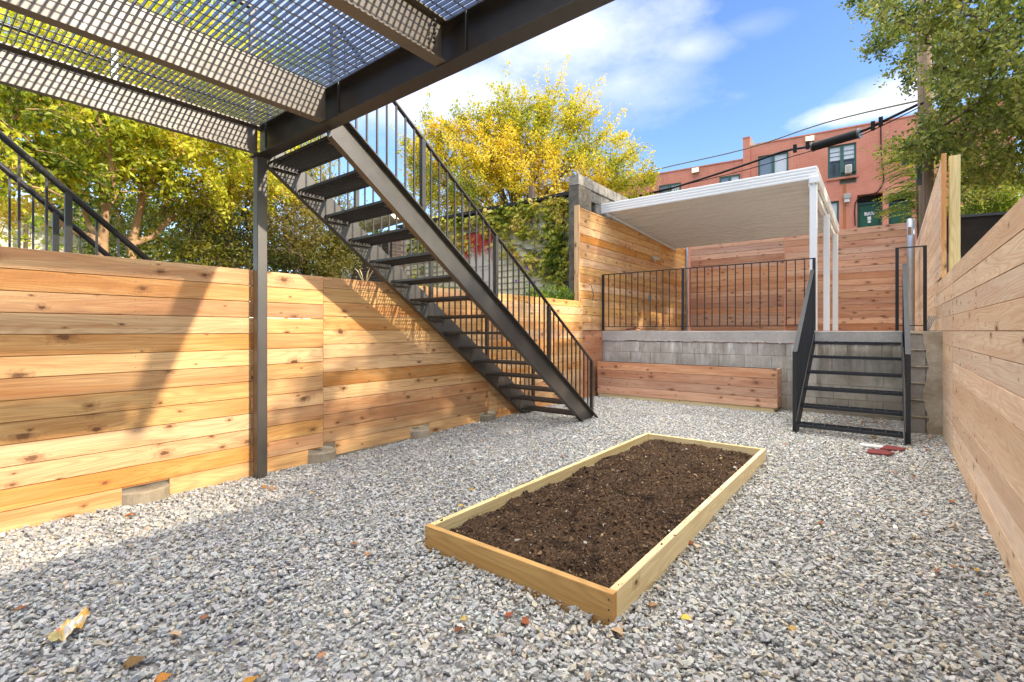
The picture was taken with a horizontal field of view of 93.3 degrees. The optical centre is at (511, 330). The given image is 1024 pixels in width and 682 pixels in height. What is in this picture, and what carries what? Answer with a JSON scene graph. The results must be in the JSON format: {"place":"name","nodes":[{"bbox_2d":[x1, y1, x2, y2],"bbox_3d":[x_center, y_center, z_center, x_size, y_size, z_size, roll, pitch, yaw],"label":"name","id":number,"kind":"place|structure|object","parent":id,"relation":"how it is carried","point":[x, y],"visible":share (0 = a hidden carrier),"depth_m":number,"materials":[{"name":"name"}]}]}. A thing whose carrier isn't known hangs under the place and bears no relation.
{"place":"outdoors","nodes":[
{"label":"outdoors","id":0,"kind":"place"},
{"bbox_2d":[6,333,597,533],"bbox_3d":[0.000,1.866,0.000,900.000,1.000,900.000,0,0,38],"label":"ground","id":1,"kind":"structure","parent":0,"point":[355,451],"depth_m":5.69,"materials":[{"name":"grey gravel"}]},
{"bbox_2d":[0,161,112,256],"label":"stair railing","id":2,"kind":"object","parent":1,"relation":"on","point":[57,215],"visible":0.38,"depth_m":4.25,"materials":[{"name":"grey metal"}]},
{"bbox_2d":[0,203,115,252],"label":"cream house","id":3,"kind":"structure","parent":1,"relation":"on","point":[37,242],"depth_m":13.71,"materials":[{"name":"paint"}]},
{"bbox_2d":[0,130,152,260],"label":"stair railing","id":4,"kind":"object","parent":1,"relation":"on","point":[70,196],"visible":0.43,"depth_m":3.67,"materials":[{"name":"grey metal"}]},
{"bbox_2d":[0,30,181,250],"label":"background tree","id":5,"kind":"object","parent":1,"relation":"on","point":[38,224],"visible":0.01,"depth_m":12.96,"materials":[{"name":"green plant"}]},
{"bbox_2d":[0,0,260,255],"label":"crape myrtle","id":6,"kind":"object","parent":1,"relation":"on","point":[17,121],"visible":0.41,"depth_m":5.72,"materials":[{"name":"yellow plant"}]},
{"bbox_2d":[116,480,169,508],"bbox_3d":[-2.861,1.307,3.751,0.338,0.198,0.340,0,0,38],"label":"concrete footing","id":7,"kind":"object","parent":1,"relation":"on","point":[143,494],"visible":0.44,"depth_m":3.66,"materials":[{"name":"beige concrete"}]},
{"bbox_2d":[42,183,252,261],"bbox_3d":[-10.260,-1.617,14.862,4.981,5.876,4.802,0,0,11],"label":"background tree","id":8,"kind":"object","parent":1,"relation":"on","point":[120,211],"visible":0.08,"depth_m":13.96,"materials":[{"name":"green plant"}]},
{"bbox_2d":[27,1,317,258],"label":"crape myrtle","id":9,"kind":"object","parent":1,"relation":"on","point":[240,161],"visible":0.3,"depth_m":6.89,"materials":[{"name":"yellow plant"}]},
{"bbox_2d":[59,166,319,274],"bbox_3d":[-5.659,-0.662,9.239,5.032,3.968,4.380,0,0,38],"label":"dark shrub","id":10,"kind":"object","parent":1,"relation":"on","point":[159,252],"visible":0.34,"depth_m":7.79,"materials":[{"name":"green plant"}]},
{"bbox_2d":[89,0,340,260],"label":"background tree","id":11,"kind":"object","parent":1,"relation":"on","point":[191,2],"visible":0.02,"depth_m":13.42,"materials":[{"name":"green plant"}]},
{"bbox_2d":[119,163,374,273],"bbox_3d":[-4.432,-0.959,8.431,3.697,4.567,3.503,0,0,-2],"label":"japanese maple","id":12,"kind":"object","parent":1,"relation":"on","point":[289,211],"visible":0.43,"depth_m":7.98,"materials":[{"name":"green plant"}]},
{"bbox_2d":[213,96,352,318],"bbox_3d":[-4.990,-2.054,10.300,3.159,6.753,2.896,0,0,14],"label":"green tree","id":13,"kind":"object","parent":1,"relation":"on","point":[316,168],"visible":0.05,"depth_m":10.04,"materials":[{"name":"green plant"}]},
{"bbox_2d":[308,446,335,464],"bbox_3d":[-1.964,1.306,4.897,0.338,0.200,0.340,0,0,38],"label":"concrete footing","id":14,"kind":"object","parent":1,"relation":"on","point":[323,454],"visible":0.47,"depth_m":4.78,"materials":[{"name":"beige concrete"}]},
{"bbox_2d":[267,205,394,278],"bbox_3d":[-3.525,-0.487,9.093,2.429,3.613,2.105,0,0,38],"label":"leafy shrub","id":15,"kind":"object","parent":1,"relation":"on","point":[337,249],"visible":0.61,"depth_m":8.72,"materials":[{"name":"green plant"}]},
{"bbox_2d":[300,214,405,318],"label":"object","id":16,"kind":"structure","parent":1,"relation":"on","point":[374,277],"depth_m":10.91,"materials":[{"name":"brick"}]},
{"bbox_2d":[341,256,350,278],"bbox_3d":[-4.133,-1.487,12.046,0.075,0.726,0.475,0,0,-45],"label":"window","id":17,"kind":"structure","parent":16,"relation":"in","point":[350,256],"depth_m":11.99,"materials":[{"name":"white glass"}]},
{"bbox_2d":[355,268,372,280],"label":"dry grass","id":18,"kind":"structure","parent":1,"relation":"on","point":[366,275],"depth_m":8.16,"materials":[{"name":"plant"}]},
{"bbox_2d":[402,426,429,441],"bbox_3d":[-1.172,1.298,5.909,0.338,0.215,0.340,0,0,38],"label":"concrete footing","id":19,"kind":"object","parent":1,"relation":"on","point":[419,432],"visible":0.42,"depth_m":5.78,"materials":[{"name":"grey concrete"}]},
{"bbox_2d":[397,191,568,391],"bbox_3d":[0.090,-0.749,12.376,5.436,4.071,3.200,0,0,38],"label":"chain-link fence","id":20,"kind":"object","parent":1,"relation":"on","point":[526,244],"depth_m":10.66,"materials":[{"name":"grey metal"}]},
{"bbox_2d":[464,231,492,290],"bbox_3d":[-0.776,-1.469,11.104,0.846,1.569,0.061,0,0,38],"label":"door","id":21,"kind":"structure","parent":20,"relation":"in","point":[479,237],"depth_m":11.01,"materials":[{"name":"white paint"}]},
{"bbox_2d":[406,187,597,300],"bbox_3d":[-0.988,-1.694,11.170,6.559,2.444,0.265,0,0,38],"label":"ivy","id":22,"kind":"object","parent":20,"relation":"attached to","point":[554,251],"visible":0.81,"depth_m":10.07,"materials":[{"name":"green plant"}]},
{"bbox_2d":[529,185,534,197],"bbox_3d":[0.551,-3.686,13.285,0.130,0.550,0.130,0,0,38],"label":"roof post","id":23,"kind":"object","parent":20,"relation":"on","point":[532,191],"visible":0.64,"depth_m":13.23,"materials":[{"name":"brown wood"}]},
{"bbox_2d":[480,412,495,421],"bbox_3d":[-0.395,1.294,6.901,0.338,0.225,0.340,0,0,38],"label":"concrete footing","id":24,"kind":"object","parent":1,"relation":"on","point":[488,416],"visible":0.36,"depth_m":6.76,"materials":[{"name":"grey concrete"}]},
{"bbox_2d":[389,50,661,217],"bbox_3d":[0.592,-4.429,17.873,8.474,11.557,7.446,0,0,38],"label":"yellow tree","id":25,"kind":"object","parent":1,"relation":"on","point":[492,159],"visible":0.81,"depth_m":17.31,"materials":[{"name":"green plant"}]},
{"bbox_2d":[520,277,581,313],"bbox_3d":[0.688,0.158,8.998,1.124,2.316,1.063,0,0,-39],"label":"green shrub","id":26,"kind":"object","parent":1,"relation":"on","point":[556,295],"visible":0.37,"depth_m":8.96,"materials":[{"name":"green plant"}]},
{"bbox_2d":[569,174,680,357],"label":"block wall","id":27,"kind":"structure","parent":1,"relation":"on","point":[584,191],"depth_m":9.38,"materials":[{"name":"grey concrete"}]},
{"bbox_2d":[603,331,903,420],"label":"retaining wall","id":28,"kind":"structure","parent":1,"relation":"on","point":[721,348],"depth_m":7.64,"materials":[{"name":"concrete"}]},
{"bbox_2d":[602,258,815,330],"bbox_3d":[3.238,-0.559,8.552,3.635,1.120,0.040,0,0,38],"label":"platform railing","id":29,"kind":"object","parent":28,"relation":"on","point":[682,326],"visible":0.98,"depth_m":8.60,"materials":[{"name":"grey metal"}]},
{"bbox_2d":[895,245,926,330],"bbox_3d":[5.559,-0.582,6.735,0.340,1.175,0.040,0,0,38],"label":"short railing","id":30,"kind":"object","parent":28,"relation":"on","point":[897,325],"visible":1,"depth_m":6.70,"materials":[{"name":"grey metal"}]},
{"bbox_2d":[606,101,1013,344],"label":"red building","id":31,"kind":"structure","parent":1,"relation":"on","point":[851,166],"depth_m":20.04,"materials":[{"name":"brick"}]},
{"bbox_2d":[659,182,680,193],"bbox_3d":[7.784,-6.557,23.791,1.068,1.289,0.075,0,0,32],"label":"window","id":32,"kind":"structure","parent":31,"relation":"in","point":[671,185],"depth_m":23.76,"materials":[{"name":"grey glass"}]},
{"bbox_2d":[692,167,698,173],"bbox_3d":[8.738,-7.629,23.021,0.340,0.240,0.127,0,0,32],"label":"floodlight","id":33,"kind":"object","parent":31,"relation":"attached to","point":[695,170],"visible":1,"depth_m":22.96,"materials":[{"name":"grey plastic"}]},
{"bbox_2d":[719,174,739,182],"bbox_3d":[10.076,-6.461,22.354,0.887,1.401,0.075,0,0,32],"label":"window","id":34,"kind":"structure","parent":31,"relation":"in","point":[732,177],"depth_m":22.33,"materials":[{"name":"white glass"}]},
{"bbox_2d":[758,152,787,175],"bbox_3d":[11.572,-7.010,21.416,1.187,1.591,0.075,0,0,32],"label":"window","id":35,"kind":"structure","parent":31,"relation":"in","point":[782,165],"depth_m":21.37,"materials":[{"name":"white glass"}]},
{"bbox_2d":[805,135,813,142],"bbox_3d":[12.667,-8.152,20.557,0.340,0.240,0.127,0,0,32],"label":"floodlight","id":36,"kind":"object","parent":31,"relation":"attached to","point":[810,138],"visible":0.95,"depth_m":20.51,"materials":[{"name":"grey plastic"}]},
{"bbox_2d":[831,201,838,222],"bbox_3d":[13.483,-4.505,20.221,0.322,1.781,0.070,0,0,32],"label":"window","id":37,"kind":"structure","parent":31,"relation":"in","point":[835,204],"depth_m":20.18,"materials":[{"name":"white glass"}]},
{"bbox_2d":[826,142,857,180],"bbox_3d":[13.679,-6.989,20.039,1.096,1.447,0.170,0,0,32],"label":"window","id":38,"kind":"structure","parent":31,"relation":"in","point":[839,156],"depth_m":20.06,"materials":[{"name":"green paint"}]},
{"bbox_2d":[843,193,850,202],"bbox_3d":[13.759,-5.446,19.854,0.240,0.340,0.160,0,0,32],"label":"wall lantern","id":39,"kind":"object","parent":31,"relation":"attached to","point":[846,197],"depth_m":19.80,"materials":[{"name":"grey plastic"}]},
{"bbox_2d":[859,203,879,227],"bbox_3d":[14.609,-4.320,19.772,0.693,1.687,0.085,0,0,32],"label":"door","id":40,"kind":"structure","parent":31,"relation":"in","point":[866,212],"depth_m":19.75,"materials":[{"name":"green metal"}]},
{"bbox_2d":[890,203,908,223],"bbox_3d":[15.432,-4.225,19.267,0.586,1.671,0.067,0,0,32],"label":"door","id":41,"kind":"structure","parent":31,"relation":"in","point":[893,220],"depth_m":19.27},
{"bbox_2d":[871,137,972,330],"bbox_3d":[11.383,-1.951,13.522,2.106,6.518,4.085,0,0,38],"label":"tree of heaven","id":42,"kind":"object","parent":1,"relation":"on","point":[890,197],"visible":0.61,"depth_m":13.32,"materials":[{"name":"green plant"}]},
{"bbox_2d":[916,0,935,330],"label":"utility pole","id":43,"kind":"object","parent":1,"relation":"on","point":[925,181],"visible":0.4,"depth_m":11.45,"materials":[{"name":"brown wood"}]},
{"bbox_2d":[629,103,917,198],"bbox_3d":[7.197,-5.303,15.772,1.517,0.751,9.748,0,0,-40],"label":"overhead cable","id":44,"kind":"object","parent":43,"relation":"attached to","point":[863,130],"visible":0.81,"depth_m":15.69,"materials":[{"name":"black rubber"}]},
{"bbox_2d":[793,144,796,152],"bbox_3d":[8.374,-5.385,14.300,0.090,0.220,0.090,0,0,38],"label":"cable clamp","id":45,"kind":"object","parent":44,"relation":"attached to","point":[794,148],"visible":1,"depth_m":14.27,"materials":[{"name":"black plastic"}]},
{"bbox_2d":[806,141,809,149],"bbox_3d":[8.503,-5.335,13.900,0.090,0.220,0.090,0,0,38],"label":"cable clamp","id":46,"kind":"object","parent":44,"relation":"attached to","point":[807,144],"visible":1,"depth_m":13.88,"materials":[{"name":"black plastic"}]},
{"bbox_2d":[810,128,862,151],"bbox_3d":[8.869,-5.215,13.250,0.270,0.295,1.215,0,0,-31],"label":"cable splice","id":47,"kind":"object","parent":44,"relation":"hanging from","point":[838,139],"visible":1,"depth_m":13.14,"materials":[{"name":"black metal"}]},
{"bbox_2d":[871,121,874,130],"bbox_3d":[9.261,-5.250,12.400,0.090,0.220,0.090,0,0,38],"label":"cable clamp","id":48,"kind":"object","parent":44,"relation":"attached to","point":[872,125],"visible":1,"depth_m":12.37,"materials":[{"name":"black plastic"}]},
{"bbox_2d":[878,116,882,126],"bbox_3d":[9.348,-5.297,12.250,0.090,0.220,0.090,0,0,38],"label":"cable clamp","id":49,"kind":"object","parent":44,"relation":"attached to","point":[880,121],"visible":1,"depth_m":12.22,"materials":[{"name":"black plastic"}]},
{"bbox_2d":[628,106,920,197],"bbox_3d":[7.511,-5.204,15.344,1.162,0.268,8.799,0,0,-37],"label":"overhead cable","id":50,"kind":"object","parent":43,"relation":"attached to","point":[784,158],"visible":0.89,"depth_m":15.00,"materials":[{"name":"black rubber"}]},
{"bbox_2d":[637,88,984,175],"bbox_3d":[8.292,-6.092,16.172,2.487,1.302,13.974,0,0,-33],"label":"overhead cable","id":51,"kind":"object","parent":43,"relation":"attached to","point":[802,130],"visible":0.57,"depth_m":15.97,"materials":[{"name":"black rubber"}]},
{"bbox_2d":[835,0,1023,208],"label":"broadleaf tree","id":52,"kind":"object","parent":1,"relation":"on","point":[969,43],"visible":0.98,"depth_m":10.07,"materials":[{"name":"green plant"}]},
{"bbox_2d":[915,181,1023,226],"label":"yellowing shrub","id":53,"kind":"object","parent":1,"relation":"on","point":[994,204],"visible":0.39,"depth_m":12.92,"materials":[{"name":"green plant"}]},
{"bbox_2d":[937,211,1007,281],"bbox_3d":[9.754,-1.299,9.114,2.880,2.200,0.075,0,0,23],"label":"metal fence","id":54,"kind":"object","parent":1,"relation":"on","point":[975,229],"visible":0.1,"depth_m":9.46,"materials":[{"name":"black metal"}]},
{"bbox_2d":[0,396,1023,681],"bbox_3d":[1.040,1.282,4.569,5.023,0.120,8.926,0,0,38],"label":"gravel","id":55,"kind":"structure","parent":0,"point":[764,430],"depth_m":2.55,"materials":[{"name":"grey gravel"}]},
{"bbox_2d":[13,605,27,610],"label":"fallen leaf","id":56,"kind":"object","parent":55,"relation":"on","point":[18,607],"visible":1,"depth_m":2.23,"materials":[{"name":"orange plant"}]},
{"bbox_2d":[43,608,90,641],"bbox_3d":[-1.892,1.261,2.071,0.074,0.051,0.185,0,0,-4],"label":"fallen leaf","id":57,"kind":"object","parent":55,"relation":"on","point":[63,631],"visible":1,"depth_m":2.06,"materials":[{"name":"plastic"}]},
{"bbox_2d":[123,656,145,668],"bbox_3d":[-1.461,1.280,1.874,0.056,0.024,0.060,0,0,-6],"label":"fallen leaf","id":58,"kind":"object","parent":55,"relation":"on","point":[130,661],"visible":1,"depth_m":1.86,"materials":[{"name":"brown plant"}]},
{"bbox_2d":[154,672,171,681],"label":"fallen leaf","id":59,"kind":"object","parent":55,"relation":"on","point":[161,676],"visible":1,"depth_m":1.78,"materials":[{"name":"orange plant"}]},
{"bbox_2d":[168,631,180,637],"bbox_3d":[-1.425,1.279,2.040,0.049,0.022,0.044,0,0,-16],"label":"fallen leaf","id":60,"kind":"object","parent":55,"relation":"on","point":[178,633],"visible":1,"depth_m":2.05,"materials":[{"name":"beige plant"}]},
{"bbox_2d":[200,614,209,619],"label":"fallen leaf","id":61,"kind":"object","parent":55,"relation":"on","point":[203,616],"visible":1,"depth_m":2.16,"materials":[{"name":"orange plant"}]},
{"bbox_2d":[243,673,260,681],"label":"fallen leaf","id":62,"kind":"object","parent":55,"relation":"on","point":[250,679],"visible":1,"depth_m":1.77,"materials":[{"name":"orange plant"}]},
{"bbox_2d":[0,246,582,532],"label":"wooden fence","id":63,"kind":"object","parent":55,"relation":"on","point":[118,375],"visible":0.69,"depth_m":3.96,"materials":[{"name":"brown wood"}]},
{"bbox_2d":[0,0,614,479],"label":"steel deck","id":64,"kind":"structure","parent":55,"relation":"on","point":[432,46],"depth_m":3.09,"materials":[{"name":"black metal"}]},
{"bbox_2d":[317,651,325,658],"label":"fallen leaf","id":65,"kind":"object","parent":55,"relation":"on","point":[320,655],"visible":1,"depth_m":1.91,"materials":[{"name":"orange plant"}]},
{"bbox_2d":[266,23,597,421],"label":"steel staircase","id":66,"kind":"structure","parent":55,"relation":"on","point":[348,142],"depth_m":5.00,"materials":[{"name":"black metal"}]},
{"bbox_2d":[455,626,465,631],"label":"fallen leaf","id":67,"kind":"object","parent":55,"relation":"on","point":[457,628],"visible":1,"depth_m":2.08,"materials":[{"name":"brown plant"}]},
{"bbox_2d":[520,617,528,625],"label":"fallen leaf","id":68,"kind":"object","parent":55,"relation":"on","point":[525,620],"visible":1,"depth_m":2.13,"materials":[{"name":"plant"}]},
{"bbox_2d":[425,433,765,630],"bbox_3d":[0.981,1.241,3.796,1.221,0.170,3.312,0,0,38],"label":"garden bed","id":69,"kind":"object","parent":55,"relation":"on","point":[605,605],"visible":0.78,"depth_m":2.64,"materials":[{"name":"beige wood"}]},
{"bbox_2d":[449,438,753,587],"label":"soil","id":70,"kind":"structure","parent":69,"relation":"in","point":[608,521],"depth_m":3.19,"materials":[{"name":"brown soil"}]},
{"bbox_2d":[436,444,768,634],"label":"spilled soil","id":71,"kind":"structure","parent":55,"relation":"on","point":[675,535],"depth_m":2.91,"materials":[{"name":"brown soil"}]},
{"bbox_2d":[611,626,623,638],"bbox_3d":[0.448,1.278,2.054,0.059,0.027,0.057,0,0,22],"label":"fallen leaf","id":72,"kind":"object","parent":55,"relation":"on","point":[619,630],"visible":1,"depth_m":2.06,"materials":[{"name":"beige plant"}]},
{"bbox_2d":[681,614,692,620],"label":"fallen leaf","id":73,"kind":"object","parent":55,"relation":"on","point":[684,616],"visible":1,"depth_m":2.16,"materials":[{"name":"yellow plant"}]},
{"bbox_2d":[597,361,781,411],"bbox_3d":[2.960,0.950,8.477,3.070,0.712,0.360,0,0,38],"label":"planter box","id":74,"kind":"object","parent":55,"relation":"on","point":[749,388],"visible":0.92,"depth_m":8.16,"materials":[{"name":"red wood"}]},
{"bbox_2d":[792,263,910,445],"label":"steel steps","id":75,"kind":"structure","parent":55,"relation":"on","point":[803,355],"depth_m":6.16,"materials":[{"name":"black metal"}]},
{"bbox_2d":[860,443,882,447],"bbox_3d":[3.868,1.239,5.195,0.203,0.018,0.103,0,0,38],"label":"tile fragment","id":76,"kind":"object","parent":55,"relation":"on","point":[870,445],"visible":0.96,"depth_m":5.17,"materials":[{"name":"white tile"}]},
{"bbox_2d":[866,449,893,455],"bbox_3d":[3.756,1.239,4.927,0.224,0.018,0.233,0,0,38],"label":"tile fragment","id":77,"kind":"object","parent":55,"relation":"on","point":[879,452],"visible":1,"depth_m":4.88,"materials":[{"name":"red tile"}]},
{"bbox_2d":[880,445,905,451],"bbox_3d":[3.999,1.239,5.069,0.230,0.018,0.175,0,0,-41],"label":"tile fragment","id":78,"kind":"object","parent":55,"relation":"on","point":[891,448],"visible":0.92,"depth_m":5.04,"materials":[{"name":"red tile"}]},
{"bbox_2d":[904,331,942,435],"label":"block pier","id":79,"kind":"structure","parent":55,"relation":"on","point":[926,384],"depth_m":5.89,"materials":[{"name":"grey concrete"}]},
{"bbox_2d":[936,196,1023,605],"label":"wooden fence","id":80,"kind":"object","parent":55,"relation":"on","point":[980,304],"visible":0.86,"depth_m":3.00,"materials":[{"name":"brown wood"}]},
{"bbox_2d":[927,316,935,330],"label":"metal offcuts","id":81,"kind":"object","parent":80,"relation":"attached to","point":[929,326],"visible":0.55,"depth_m":6.70,"materials":[{"name":"grey metal"}]},
{"bbox_2d":[0,0,1023,318],"label":"sky","id":82,"kind":"structure","parent":0,"point":[698,78],"materials":[{"name":"blue"}]},
{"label":"platform floor","id":83,"kind":"structure","parent":0,"visible":0},
{"bbox_2d":[574,205,685,397],"bbox_3d":[3.088,-0.529,11.354,0.125,3.590,6.108,0,0,38],"label":"wooden fence","id":84,"kind":"object","parent":83,"relation":"on","point":[603,245],"visible":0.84,"depth_m":10.34,"materials":[{"name":"brown wood"}]},
{"bbox_2d":[651,256,659,261],"bbox_3d":[3.486,-1.750,11.755,0.157,0.152,0.307,0,0,38],"label":"security light","id":85,"kind":"object","parent":84,"relation":"attached to","point":[654,258],"visible":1,"depth_m":11.75,"materials":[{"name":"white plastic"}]},
{"bbox_2d":[686,247,687,330],"bbox_3d":[4.963,-1.219,13.704,0.068,2.450,0.070,0,0,38],"label":"galvanised post","id":86,"kind":"object","parent":83,"relation":"on","point":[686,288],"visible":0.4,"depth_m":13.68,"materials":[{"name":"silver metal"}]},
{"bbox_2d":[601,166,838,330],"bbox_3d":[4.573,-1.303,10.388,3.835,2.612,4.113,0,0,38],"label":"patio canopy","id":87,"kind":"object","parent":83,"relation":"on","point":[795,202],"visible":1,"depth_m":9.52,"materials":[{"name":"beige metal"}]},
{"bbox_2d":[691,217,910,330],"bbox_3d":[6.959,-1.244,12.219,4.811,2.550,0.038,0,0,38],"label":"wooden fence","id":88,"kind":"object","parent":83,"relation":"on","point":[866,278],"visible":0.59,"depth_m":12.12,"materials":[{"name":"red wood"}]},
{"bbox_2d":[907,218,914,330],"bbox_3d":[8.624,-1.207,10.450,0.136,2.426,0.150,0,0,38],"label":"galvanised post","id":89,"kind":"object","parent":83,"relation":"on","point":[911,255],"visible":0.92,"depth_m":10.39,"materials":[{"name":"silver metal"}]},
{"bbox_2d":[915,153,959,329],"bbox_3d":[8.217,-1.068,9.563,0.178,2.132,9.600,0,0,38],"label":"wooden fence","id":90,"kind":"object","parent":83,"relation":"on","point":[932,235],"visible":0.79,"depth_m":6.46,"materials":[{"name":"brown wood"}]},
{"bbox_2d":[946,253,961,273],"bbox_3d":[7.516,-0.505,7.715,0.988,1.520,0.108,0,0,25],"label":"metal post","id":91,"kind":"object","parent":83,"relation":"attached to","point":[947,262],"visible":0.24,"depth_m":7.87,"materials":[{"name":"beige metal"}]}
]}

